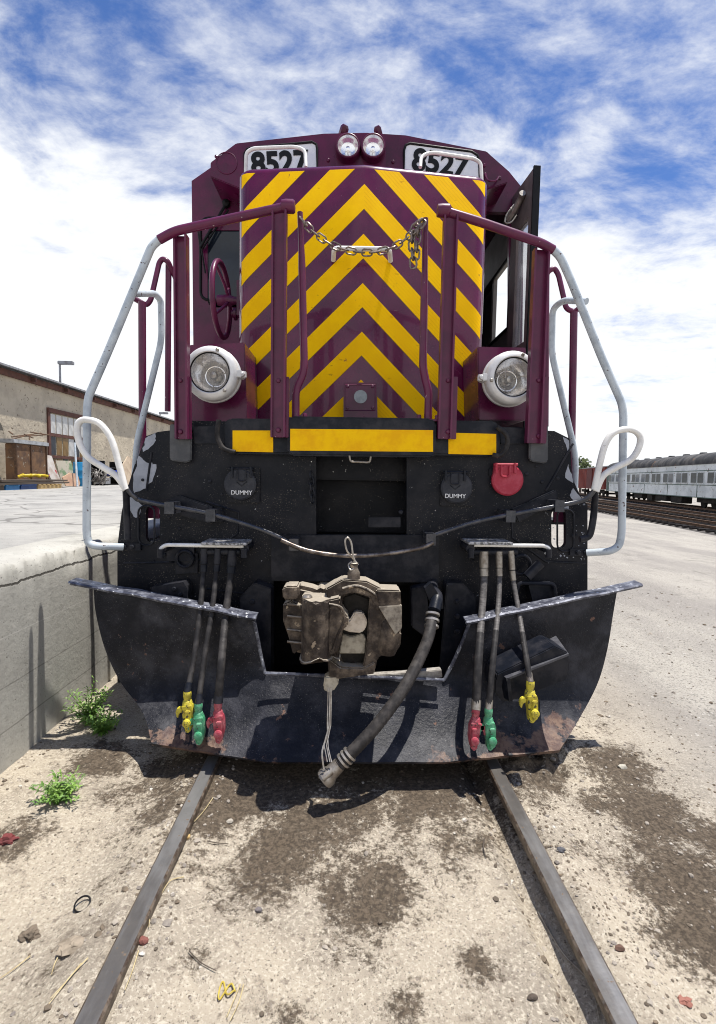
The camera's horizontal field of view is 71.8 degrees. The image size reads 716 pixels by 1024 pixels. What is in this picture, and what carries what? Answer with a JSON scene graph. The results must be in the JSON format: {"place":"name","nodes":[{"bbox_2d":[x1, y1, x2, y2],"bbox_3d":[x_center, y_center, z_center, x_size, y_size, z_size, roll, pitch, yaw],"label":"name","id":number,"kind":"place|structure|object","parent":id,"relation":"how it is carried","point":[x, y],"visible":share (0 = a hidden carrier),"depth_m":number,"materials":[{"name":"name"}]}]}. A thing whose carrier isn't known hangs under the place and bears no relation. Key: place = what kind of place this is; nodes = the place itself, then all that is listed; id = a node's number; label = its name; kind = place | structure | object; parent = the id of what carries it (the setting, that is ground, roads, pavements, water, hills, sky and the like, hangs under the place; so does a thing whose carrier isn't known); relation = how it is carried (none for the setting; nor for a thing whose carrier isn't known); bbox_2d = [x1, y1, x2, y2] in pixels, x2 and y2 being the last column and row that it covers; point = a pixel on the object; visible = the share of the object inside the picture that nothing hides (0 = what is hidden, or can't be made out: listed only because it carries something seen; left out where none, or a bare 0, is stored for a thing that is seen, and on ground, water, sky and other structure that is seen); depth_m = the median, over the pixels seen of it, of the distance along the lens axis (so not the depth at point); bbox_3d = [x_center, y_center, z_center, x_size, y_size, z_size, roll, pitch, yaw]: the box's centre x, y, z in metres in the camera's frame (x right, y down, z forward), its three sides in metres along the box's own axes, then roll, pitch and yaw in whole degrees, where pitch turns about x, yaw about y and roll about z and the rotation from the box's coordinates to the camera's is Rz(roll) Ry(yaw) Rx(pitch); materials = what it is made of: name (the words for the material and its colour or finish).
{"place":"outdoors","nodes":[
{"label":"outdoors","id":0,"kind":"place"},
{"bbox_2d":[54,460,72,485],"bbox_3d":[-10.835,-1.443,18.369,0.256,0.939,1.036,1,4,-1],"label":"leaning door","id":1,"kind":"structure","parent":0,"point":[63,468],"depth_m":18.19,"materials":[{"name":"white wood"}]},
{"bbox_2d":[0,484,148,548],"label":"platform paving","id":2,"kind":"structure","parent":0,"point":[27,516],"depth_m":6.07,"materials":[{"name":"grey concrete"}]},
{"bbox_2d":[4,485,19,489],"bbox_3d":[-9.699,-0.663,13.207,1.000,0.135,0.541,1,4,-1],"label":"pallet","id":3,"kind":"object","parent":2,"relation":"on","point":[11,487],"visible":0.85,"depth_m":13.17,"materials":[{"name":"blue plastic"}]},
{"bbox_2d":[0,438,48,479],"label":"metal cabinet","id":4,"kind":"object","parent":2,"relation":"on","point":[25,457],"visible":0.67,"depth_m":15.34,"materials":[{"name":"metal"}]},
{"bbox_2d":[8,431,48,439],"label":"scrap rods","id":5,"kind":"object","parent":4,"relation":"on","point":[27,435],"visible":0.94,"depth_m":15.87,"materials":[{"name":"metal"}]},
{"bbox_2d":[19,484,36,489],"bbox_3d":[-9.714,-0.710,13.883,1.000,0.135,0.673,1,4,-1],"label":"pallet","id":6,"kind":"object","parent":2,"relation":"on","point":[27,486],"visible":0.49,"depth_m":13.88,"materials":[{"name":"blue plastic"}]},
{"bbox_2d":[37,484,61,488],"bbox_3d":[-9.736,-0.779,14.875,1.000,0.135,1.158,1,4,-1],"label":"pallet","id":7,"kind":"object","parent":2,"relation":"on","point":[45,486],"visible":0.42,"depth_m":14.80,"materials":[{"name":"yellow wood"}]},
{"bbox_2d":[16,482,67,483],"bbox_3d":[-9.443,-0.836,14.357,0.120,0.050,3.432,1,4,-1],"label":"plank","id":8,"kind":"object","parent":7,"relation":"on","point":[54,482],"visible":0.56,"depth_m":15.49,"materials":[{"name":"brown wood"}]},
{"bbox_2d":[0,480,67,481],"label":"plank","id":9,"kind":"object","parent":8,"relation":"on","point":[29,480],"visible":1,"depth_m":14.11,"materials":[{"name":"brown wood"}]},
{"bbox_2d":[47,455,63,486],"bbox_3d":[-10.422,-1.405,16.878,0.299,1.084,0.774,1,4,-1],"label":"leaning panel","id":10,"kind":"object","parent":2,"relation":"on","point":[52,472],"visible":0.55,"depth_m":16.85,"materials":[{"name":"white wood"}]},
{"bbox_2d":[62,473,79,485],"bbox_3d":[-10.057,-1.132,17.397,0.136,0.480,1.137,1,4,-1],"label":"plywood sheet","id":11,"kind":"object","parent":2,"relation":"on","point":[70,478],"visible":0.9,"depth_m":17.31,"materials":[{"name":"beige wood"}]},
{"bbox_2d":[74,442,77,486],"bbox_3d":[-9.931,-1.668,17.430,0.070,1.573,0.604,-2,5,-35],"label":"white post","id":12,"kind":"object","parent":2,"relation":"on","point":[76,470],"visible":0.89,"depth_m":17.40,"materials":[{"name":"metal"}]},
{"bbox_2d":[73,462,82,485],"bbox_3d":[-10.101,-1.398,18.119,0.599,0.910,0.599,1,4,-1],"label":"blue drum","id":13,"kind":"object","parent":2,"relation":"on","point":[80,469],"visible":0.36,"depth_m":17.85,"materials":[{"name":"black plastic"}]},
{"bbox_2d":[0,362,173,481],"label":"warehouse","id":14,"kind":"structure","parent":2,"relation":"on","point":[33,402],"depth_m":18.80,"materials":[{"name":"beige paint"}]},
{"bbox_2d":[46,407,82,481],"bbox_3d":[-11.427,-2.500,19.507,0.180,2.830,2.734,1,4,-1],"label":"window","id":15,"kind":"structure","parent":14,"relation":"in","point":[64,427],"depth_m":18.98,"materials":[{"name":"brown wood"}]},
{"bbox_2d":[57,361,73,381],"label":"street lamp","id":16,"kind":"object","parent":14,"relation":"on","point":[60,363],"visible":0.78,"depth_m":40.65,"materials":[{"name":"metal"}]},
{"bbox_2d":[91,467,110,484],"bbox_3d":[-10.261,-1.482,19.519,1.053,0.878,1.596,1,4,-1],"label":"scrap heap","id":17,"kind":"object","parent":2,"relation":"on","point":[96,473],"visible":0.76,"depth_m":19.37,"materials":[{"name":"grey metal"}]},
{"bbox_2d":[91,461,122,484],"bbox_3d":[-10.666,-1.658,21.084,0.600,1.000,1.801,1,4,-1],"label":"dark shelf","id":18,"kind":"object","parent":2,"relation":"on","point":[112,465],"visible":0.31,"depth_m":20.85,"materials":[{"name":"black metal"}]},
{"bbox_2d":[96,478,109,483],"bbox_3d":[-10.506,-1.282,20.398,0.400,0.250,0.438,1,4,-1],"label":"grey bin","id":19,"kind":"object","parent":18,"relation":"on","point":[107,482],"visible":0.39,"depth_m":20.32,"materials":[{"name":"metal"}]},
{"bbox_2d":[122,456,131,483],"bbox_3d":[-10.251,-1.859,22.076,0.331,1.278,1.583,1,4,-1],"label":"tan panel","id":20,"kind":"object","parent":2,"relation":"on","point":[127,464],"visible":0.35,"depth_m":22.03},
{"bbox_2d":[0,488,715,1023],"bbox_3d":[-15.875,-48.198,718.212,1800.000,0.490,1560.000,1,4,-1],"label":"ground","id":21,"kind":"structure","parent":0,"point":[486,940],"depth_m":2.04,"materials":[{"name":"brown soil"}]},
{"bbox_2d":[0,833,19,845],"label":"rag","id":22,"kind":"object","parent":21,"relation":"on","point":[7,838],"visible":1,"depth_m":2.13,"materials":[{"name":"red fabric"}]},
{"bbox_2d":[0,956,29,977],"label":"straw","id":23,"kind":"object","parent":21,"relation":"on","point":[16,966],"visible":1,"depth_m":1.60,"materials":[{"name":"beige plant"}]},
{"bbox_2d":[18,924,40,942],"bbox_3d":[-1.138,1.460,1.713,0.078,0.026,0.060,4,5,40],"label":"stone","id":24,"kind":"object","parent":21,"relation":"on","point":[30,933],"visible":1,"depth_m":1.71,"materials":[{"name":"beige stone"}]},
{"bbox_2d":[29,765,84,805],"bbox_3d":[-1.469,1.341,2.416,0.246,0.143,0.290,-1,4,-25],"label":"weed","id":25,"kind":"object","parent":21,"relation":"on","point":[59,791],"visible":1,"depth_m":2.39,"materials":[{"name":"green plant"}]},
{"bbox_2d":[50,963,81,998],"bbox_3d":[-0.885,1.423,1.503,0.008,0.010,0.106,2,4,19],"label":"straw","id":26,"kind":"object","parent":21,"relation":"on","point":[65,981],"visible":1,"depth_m":1.49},
{"bbox_2d":[49,957,87,1003],"bbox_3d":[-0.879,1.421,1.502,0.006,0.010,0.143,2,4,18],"label":"straw","id":27,"kind":"object","parent":21,"relation":"on","point":[68,979],"visible":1,"depth_m":1.50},
{"bbox_2d":[56,935,84,955],"bbox_3d":[-0.944,1.435,1.640,0.112,0.015,0.080,1,4,-1],"label":"rock","id":28,"kind":"object","parent":21,"relation":"on","point":[71,945],"visible":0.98,"depth_m":1.64,"materials":[{"name":"beige stone"}]},
{"bbox_2d":[0,518,159,773],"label":"platform wall","id":29,"kind":"structure","parent":21,"relation":"on","point":[52,651],"depth_m":3.06,"materials":[{"name":"concrete"}]},
{"bbox_2d":[73,895,90,912],"bbox_3d":[-1.014,1.441,1.820,0.058,0.022,0.058,1,4,-1],"label":"rubber ring","id":30,"kind":"object","parent":21,"relation":"on","point":[77,900],"visible":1,"depth_m":1.82,"materials":[{"name":"black rubber"}]},
{"bbox_2d":[60,676,112,726],"bbox_3d":[-1.726,1.211,3.144,0.320,0.295,0.320,1,4,-1],"label":"weed","id":31,"kind":"object","parent":21,"relation":"on","point":[88,709],"visible":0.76,"depth_m":3.13,"materials":[{"name":"green plant"}]},
{"bbox_2d":[77,704,122,736],"bbox_3d":[-1.566,1.289,3.065,0.262,0.147,0.313,1,4,-1],"label":"weed","id":32,"kind":"object","parent":21,"relation":"on","point":[101,726],"visible":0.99,"depth_m":3.02,"materials":[{"name":"green plant"}]},
{"bbox_2d":[125,950,138,988],"bbox_3d":[-0.702,1.423,1.539,0.006,0.011,0.117,1,4,-6],"label":"straw","id":33,"kind":"object","parent":21,"relation":"on","point":[132,968],"visible":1,"depth_m":1.54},
{"bbox_2d":[139,935,148,945],"bbox_3d":[-0.713,1.418,1.637,0.042,0.019,0.026,1,4,-1],"label":"stone","id":34,"kind":"object","parent":21,"relation":"on","point":[143,940],"visible":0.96,"depth_m":1.63,"materials":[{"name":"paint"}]},
{"bbox_2d":[73,756,220,1023],"bbox_3d":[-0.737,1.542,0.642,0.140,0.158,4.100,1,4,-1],"label":"rail","id":35,"kind":"object","parent":21,"relation":"on","point":[96,1007],"visible":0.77,"depth_m":1.73,"materials":[{"name":"metal"}]},
{"bbox_2d":[189,950,215,970],"bbox_3d":[-0.507,1.458,1.607,0.116,0.019,0.008,3,4,25],"label":"twig","id":36,"kind":"object","parent":21,"relation":"on","point":[200,961],"visible":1,"depth_m":1.61,"materials":[{"name":"grey wood"}]},
{"bbox_2d":[217,981,235,999],"bbox_3d":[-0.404,1.479,1.532,0.053,0.013,0.057,1,4,-1],"label":"yellow twist","id":37,"kind":"object","parent":21,"relation":"on","point":[225,990],"visible":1,"depth_m":1.53,"materials":[{"name":"yellow plastic"}]},
{"bbox_2d":[226,984,240,1017],"bbox_3d":[-0.378,1.481,1.500,0.005,0.008,0.097,2,4,11],"label":"straw","id":38,"kind":"object","parent":21,"relation":"on","point":[233,999],"visible":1,"depth_m":1.50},
{"bbox_2d":[230,984,243,1020],"bbox_3d":[-0.363,1.482,1.495,0.008,0.006,0.106,2,4,8],"label":"straw","id":39,"kind":"object","parent":21,"relation":"on","point":[238,1001],"visible":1,"depth_m":1.50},
{"bbox_2d":[255,906,261,912],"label":"stone","id":40,"kind":"object","parent":21,"relation":"on","point":[258,909],"visible":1,"depth_m":1.82,"materials":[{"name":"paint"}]},
{"bbox_2d":[68,124,643,787],"bbox_3d":[-0.159,-1.540,11.437,3.383,4.581,18.566,1,4,-1],"label":"locomotive","id":41,"kind":"object","parent":21,"relation":"on","point":[352,486],"visible":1,"depth_m":3.07,"materials":[{"name":"red paint"}]},
{"bbox_2d":[482,258,507,346],"bbox_3d":[1.446,-2.150,5.302,0.049,0.712,1.162,1,4,-1],"label":"side window","id":42,"kind":"structure","parent":41,"relation":"in","point":[487,297],"depth_m":5.53,"materials":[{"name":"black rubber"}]},
{"bbox_2d":[504,165,540,426],"bbox_3d":[1.374,-1.740,4.289,0.220,2.160,0.459,0,4,-17],"label":"cab door","id":43,"kind":"structure","parent":41,"relation":"in","point":[524,211],"depth_m":4.27,"materials":[{"name":"black"}]},
{"bbox_2d":[527,993,537,1000],"bbox_3d":[0.537,1.496,1.528,0.034,0.016,0.022,1,4,-1],"label":"stone","id":44,"kind":"object","parent":21,"relation":"on","point":[532,997],"visible":1,"depth_m":1.52,"materials":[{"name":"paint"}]},
{"bbox_2d":[482,759,638,1023],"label":"rail","id":45,"kind":"object","parent":21,"relation":"on","point":[615,1008],"depth_m":1.75,"materials":[{"name":"metal"}]},
{"bbox_2d":[557,847,565,852],"bbox_3d":[0.855,1.419,2.082,0.037,0.020,0.030,1,4,-1],"label":"stone","id":46,"kind":"object","parent":21,"relation":"on","point":[561,849],"visible":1,"depth_m":2.08,"materials":[{"name":"stone"}]},
{"bbox_2d":[538,912,599,1018],"bbox_3d":[0.715,1.511,1.677,0.030,0.037,0.393,1,4,-6],"label":"wire","id":47,"kind":"object","parent":21,"relation":"on","point":[567,957],"visible":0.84,"depth_m":1.68,"materials":[{"name":"metal"}]},
{"bbox_2d":[578,456,593,492],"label":"tree","id":48,"kind":"object","parent":21,"relation":"on","point":[583,463],"visible":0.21,"depth_m":84.73,"materials":[{"name":"green plant"}]},
{"bbox_2d":[615,944,624,951],"bbox_3d":[0.867,1.446,1.643,0.034,0.016,0.024,1,4,-1],"label":"stone","id":49,"kind":"object","parent":21,"relation":"on","point":[619,948],"visible":1,"depth_m":1.64,"materials":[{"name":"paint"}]},
{"bbox_2d":[617,764,626,768],"bbox_3d":[1.482,1.427,2.773,0.049,0.031,0.037,-1,4,-28],"label":"stone","id":50,"kind":"object","parent":21,"relation":"on","point":[622,766],"visible":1,"depth_m":2.76,"materials":[{"name":"stone"}]},
{"bbox_2d":[583,496,715,513],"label":"ballast","id":51,"kind":"structure","parent":21,"relation":"on","point":[662,506],"depth_m":39.69,"materials":[{"name":"gravel"}]},
{"bbox_2d":[579,493,715,512],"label":"yard track","id":52,"kind":"structure","parent":51,"relation":"on","point":[682,506],"depth_m":42.33,"materials":[{"name":"metal"}]},
{"bbox_2d":[578,466,616,496],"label":"boxcar","id":53,"kind":"object","parent":52,"relation":"on","point":[585,477],"visible":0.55,"depth_m":64.36,"materials":[{"name":"red metal"}]},
{"bbox_2d":[586,469,592,487],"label":"sliding door","id":54,"kind":"structure","parent":53,"relation":"in","point":[589,472],"depth_m":63.54,"materials":[{"name":"red metal"}]},
{"bbox_2d":[606,452,715,508],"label":"passenger coach","id":55,"kind":"object","parent":52,"relation":"on","point":[684,478],"visible":0.74,"depth_m":39.87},
{"bbox_2d":[606,475,608,489],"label":"end door","id":56,"kind":"structure","parent":55,"relation":"in","point":[607,484],"depth_m":56.29,"materials":[{"name":"grey metal"}]},
{"bbox_2d":[632,474,635,482],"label":"window","id":57,"kind":"structure","parent":55,"relation":"in","point":[633,475],"depth_m":48.26,"materials":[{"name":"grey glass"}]},
{"bbox_2d":[635,474,639,482],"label":"window","id":58,"kind":"structure","parent":55,"relation":"in","point":[637,475],"depth_m":47.23,"materials":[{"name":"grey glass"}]},
{"bbox_2d":[641,474,644,482],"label":"window","id":59,"kind":"structure","parent":55,"relation":"in","point":[642,475],"depth_m":45.87,"materials":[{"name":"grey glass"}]},
{"bbox_2d":[645,473,649,482],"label":"window","id":60,"kind":"structure","parent":55,"relation":"in","point":[647,477],"depth_m":44.81,"materials":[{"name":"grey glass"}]},
{"bbox_2d":[651,473,655,482],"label":"window","id":61,"kind":"structure","parent":55,"relation":"in","point":[653,480],"depth_m":43.47,"materials":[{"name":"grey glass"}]},
{"bbox_2d":[656,473,660,482],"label":"window","id":62,"kind":"structure","parent":55,"relation":"in","point":[658,475],"depth_m":42.43,"materials":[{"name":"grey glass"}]},
{"bbox_2d":[663,473,667,482],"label":"window","id":63,"kind":"structure","parent":55,"relation":"in","point":[665,475],"depth_m":41.04,"materials":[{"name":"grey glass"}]},
{"bbox_2d":[668,473,673,482],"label":"window","id":64,"kind":"structure","parent":55,"relation":"in","point":[671,475],"depth_m":40.09,"materials":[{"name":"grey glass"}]},
{"bbox_2d":[676,472,681,482],"bbox_3d":[25.080,-2.663,38.689,0.042,0.840,0.920,2,4,11],"label":"window","id":65,"kind":"structure","parent":55,"relation":"in","point":[678,475],"depth_m":38.66,"materials":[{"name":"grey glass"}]},
{"bbox_2d":[682,472,687,482],"bbox_3d":[24.880,-2.597,37.687,0.042,0.840,0.920,2,4,11],"label":"window","id":66,"kind":"structure","parent":55,"relation":"in","point":[684,474],"depth_m":37.61,"materials":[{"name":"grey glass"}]},
{"bbox_2d":[690,472,696,483],"bbox_3d":[24.614,-2.504,36.285,0.042,0.840,0.920,2,4,11],"label":"window","id":67,"kind":"structure","parent":55,"relation":"in","point":[693,480],"depth_m":36.27,"materials":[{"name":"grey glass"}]},
{"bbox_2d":[697,472,703,483],"bbox_3d":[24.436,-2.439,35.288,0.042,0.840,0.920,2,4,11],"label":"window","id":68,"kind":"structure","parent":55,"relation":"in","point":[700,477],"depth_m":35.25,"materials":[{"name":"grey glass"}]},
{"bbox_2d":[707,471,714,483],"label":"window","id":69,"kind":"structure","parent":55,"relation":"in","point":[711,475],"depth_m":33.78,"materials":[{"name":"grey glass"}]},
{"bbox_2d":[588,510,715,535],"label":"ballast","id":70,"kind":"structure","parent":21,"relation":"on","point":[704,532],"depth_m":22.62,"materials":[{"name":"gravel"}]},
{"bbox_2d":[586,503,715,533],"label":"yard track","id":71,"kind":"structure","parent":70,"relation":"on","point":[697,524],"depth_m":25.07,"materials":[{"name":"metal"}]},
{"bbox_2d":[677,994,692,1007],"bbox_3d":[1.010,1.511,1.531,0.055,0.011,0.038,2,4,15],"label":"stone","id":72,"kind":"object","parent":21,"relation":"on","point":[685,1001],"visible":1,"depth_m":1.53,"materials":[{"name":"stone"}]},
{"bbox_2d":[0,0,715,466],"label":"sky","id":73,"kind":"structure","parent":0,"point":[111,110],"materials":[{"name":"blue"}]},
{"bbox_3d":[-9.686,-0.621,12.596,1.000,0.135,0.554,1,4,-1],"label":"pallet","id":74,"kind":"object","parent":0,"visible":0},
{"bbox_2d":[0,482,53,484],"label":"plank","id":75,"kind":"object","parent":74,"relation":"on","point":[27,483],"visible":1,"depth_m":13.93,"materials":[{"name":"wood"}]},
{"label":"ballast","id":76,"kind":"structure","parent":0,"visible":0},
{"bbox_2d":[582,497,715,521],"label":"yard track","id":77,"kind":"structure","parent":76,"relation":"on","point":[687,513],"depth_m":32.26,"materials":[{"name":"metal"}]},
{"bbox_3d":[-9.563,-0.880,13.956,0.120,0.050,2.535,1,4,-1],"label":"plank","id":78,"kind":"object","parent":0,"visible":0},
{"bbox_2d":[17,473,48,477],"bbox_3d":[-9.626,-1.066,14.629,0.224,0.140,1.318,1,4,-1],"label":"yellow hose","id":79,"kind":"object","parent":78,"relation":"on","point":[32,475],"visible":1,"depth_m":14.56,"materials":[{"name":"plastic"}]}
]}

